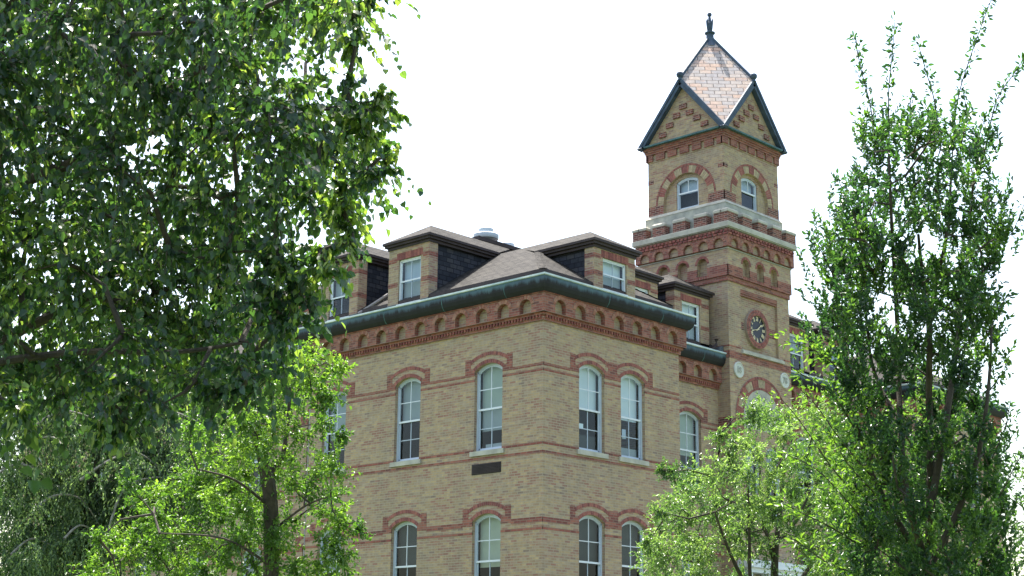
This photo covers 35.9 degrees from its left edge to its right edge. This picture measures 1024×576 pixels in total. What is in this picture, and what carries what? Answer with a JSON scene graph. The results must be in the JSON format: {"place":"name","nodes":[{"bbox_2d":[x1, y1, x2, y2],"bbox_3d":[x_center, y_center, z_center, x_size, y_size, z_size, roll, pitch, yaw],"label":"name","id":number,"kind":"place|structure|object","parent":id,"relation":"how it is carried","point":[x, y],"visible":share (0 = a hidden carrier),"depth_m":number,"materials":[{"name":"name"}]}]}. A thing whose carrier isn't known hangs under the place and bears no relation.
{"place":"outdoors","nodes":[
{"label":"outdoors","id":0,"kind":"place"},
{"bbox_2d":[64,330,375,575],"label":"leaved tree","id":1,"kind":"object","parent":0,"point":[268,497],"visible":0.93,"depth_m":26.79,"materials":[{"name":"green plant"}]},
{"bbox_2d":[0,0,1023,575],"label":"sky","id":2,"kind":"structure","parent":0,"point":[530,119],"materials":[{"name":"white"}]},
{"label":"ground","id":3,"kind":"structure","parent":0,"visible":0},
{"bbox_2d":[0,318,328,575],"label":"weeping tree","id":4,"kind":"object","parent":3,"relation":"on","point":[55,543],"visible":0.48,"depth_m":31.63,"materials":[{"name":"green plant"}]},
{"bbox_2d":[0,0,431,497],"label":"linden tree","id":5,"kind":"object","parent":3,"relation":"on","point":[93,43],"visible":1,"depth_m":8.85,"materials":[{"name":"green plant"}]},
{"bbox_2d":[13,226,1008,575],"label":"brick building","id":6,"kind":"structure","parent":3,"relation":"on","point":[535,410],"depth_m":43.37,"materials":[{"name":"brick"}]},
{"bbox_2d":[243,547,260,575],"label":"window","id":7,"kind":"structure","parent":6,"relation":"in","point":[250,570],"depth_m":51.50,"materials":[{"name":"paint"}]},
{"bbox_2d":[247,427,266,498],"bbox_3d":[-8.360,5.741,52.100,1.230,2.470,0.315,-13,-19,42],"label":"window","id":8,"kind":"structure","parent":6,"relation":"in","point":[255,461],"depth_m":52.25,"materials":[{"name":"paint"}]},
{"bbox_2d":[319,529,340,574],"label":"window","id":9,"kind":"structure","parent":6,"relation":"in","point":[321,544],"depth_m":45.52,"materials":[{"name":"paint"}]},
{"bbox_2d":[324,391,345,474],"bbox_3d":[-5.125,4.233,46.090,1.230,2.470,0.315,-13,-19,42],"label":"window","id":10,"kind":"structure","parent":6,"relation":"in","point":[341,411],"depth_m":46.35,"materials":[{"name":"paint"}]},
{"bbox_2d":[389,378,420,466],"bbox_3d":[-2.844,3.724,44.008,1.230,2.470,0.315,-13,-19,42],"label":"window","id":11,"kind":"structure","parent":6,"relation":"in","point":[412,386],"depth_m":44.25,"materials":[{"name":"paint"}]},
{"bbox_2d":[393,521,416,575],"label":"window","id":12,"kind":"structure","parent":6,"relation":"in","point":[407,547],"depth_m":43.35,"materials":[{"name":"glass"}]},
{"bbox_2d":[469,363,503,456],"bbox_3d":[-0.563,3.215,41.926,1.230,2.470,0.315,-13,-19,42],"label":"window","id":13,"kind":"structure","parent":6,"relation":"in","point":[492,373],"depth_m":42.14,"materials":[{"name":"paint"}]},
{"bbox_2d":[474,514,500,575],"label":"window","id":14,"kind":"structure","parent":6,"relation":"in","point":[490,539],"depth_m":41.24,"materials":[{"name":"glass"}]},
{"bbox_2d":[579,515,601,575],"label":"window","id":15,"kind":"structure","parent":6,"relation":"in","point":[587,524],"depth_m":41.33,"materials":[{"name":"glass"}]},
{"bbox_2d":[577,365,608,458],"bbox_3d":[2.045,3.260,41.988,0.315,2.470,1.240,-13,-19,42],"label":"window","id":16,"kind":"structure","parent":6,"relation":"in","point":[587,373],"depth_m":42.20,"materials":[{"name":"paint"}]},
{"bbox_2d":[622,521,643,575],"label":"window","id":17,"kind":"structure","parent":6,"relation":"in","point":[629,529],"depth_m":42.54,"materials":[{"name":"glass"}]},
{"bbox_2d":[619,374,648,465],"bbox_3d":[3.230,3.586,43.206,0.315,2.470,1.240,-13,-19,42],"label":"window","id":18,"kind":"structure","parent":6,"relation":"in","point":[628,382],"depth_m":43.43,"materials":[{"name":"paint"}]},
{"bbox_2d":[682,550,700,575],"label":"window","id":19,"kind":"structure","parent":6,"relation":"in","point":[683,566],"depth_m":47.91,"materials":[{"name":"paint"}]},
{"bbox_2d":[680,411,705,492],"bbox_3d":[5.409,5.022,48.699,0.315,2.470,1.360,-13,-19,42],"label":"window","id":20,"kind":"structure","parent":6,"relation":"in","point":[686,418],"depth_m":49.06,"materials":[{"name":"glass"}]},
{"bbox_2d":[797,437,814,498],"bbox_3d":[9.803,6.203,53.341,0.160,2.350,1.160,-13,-19,42],"label":"window","id":21,"kind":"structure","parent":6,"relation":"in","point":[801,439],"depth_m":53.59,"materials":[{"name":"glass"}]},
{"bbox_2d":[632,13,811,575],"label":"clock tower","id":22,"kind":"structure","parent":3,"relation":"on","point":[711,147],"depth_m":52.48,"materials":[{"name":"brick"}]},
{"bbox_2d":[677,177,698,209],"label":"window","id":23,"kind":"structure","parent":22,"relation":"in","point":[689,185],"depth_m":53.19,"materials":[{"name":"paint"}]},
{"bbox_2d":[741,178,756,210],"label":"window","id":24,"kind":"structure","parent":22,"relation":"in","point":[746,184],"depth_m":53.28,"materials":[{"name":"paint"}]},
{"bbox_2d":[745,445,758,497],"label":"window","id":25,"kind":"structure","parent":22,"relation":"in","point":[753,446],"depth_m":50.43,"materials":[{"name":"glass"}]},
{"bbox_2d":[766,448,778,515],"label":"window","id":26,"kind":"structure","parent":22,"relation":"in","point":[767,460],"depth_m":51.21,"materials":[{"name":"glass"}]},
{"bbox_2d":[629,391,879,575],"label":"fine leaved tree","id":27,"kind":"object","parent":3,"relation":"on","point":[744,506],"visible":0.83,"depth_m":30.25,"materials":[{"name":"green plant"}]},
{"bbox_2d":[827,375,962,574],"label":"garden tree","id":28,"kind":"object","parent":3,"relation":"on","point":[918,397],"visible":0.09,"depth_m":26.91,"materials":[{"name":"green plant"}]},
{"bbox_2d":[767,0,1023,575],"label":"pear tree","id":29,"kind":"object","parent":3,"relation":"on","point":[930,450],"visible":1,"depth_m":15.46,"materials":[{"name":"green plant"}]},
{"bbox_2d":[972,454,1023,575],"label":"tree","id":30,"kind":"object","parent":3,"relation":"on","point":[1017,528],"visible":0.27,"depth_m":29.34,"materials":[{"name":"green plant"}]}
]}

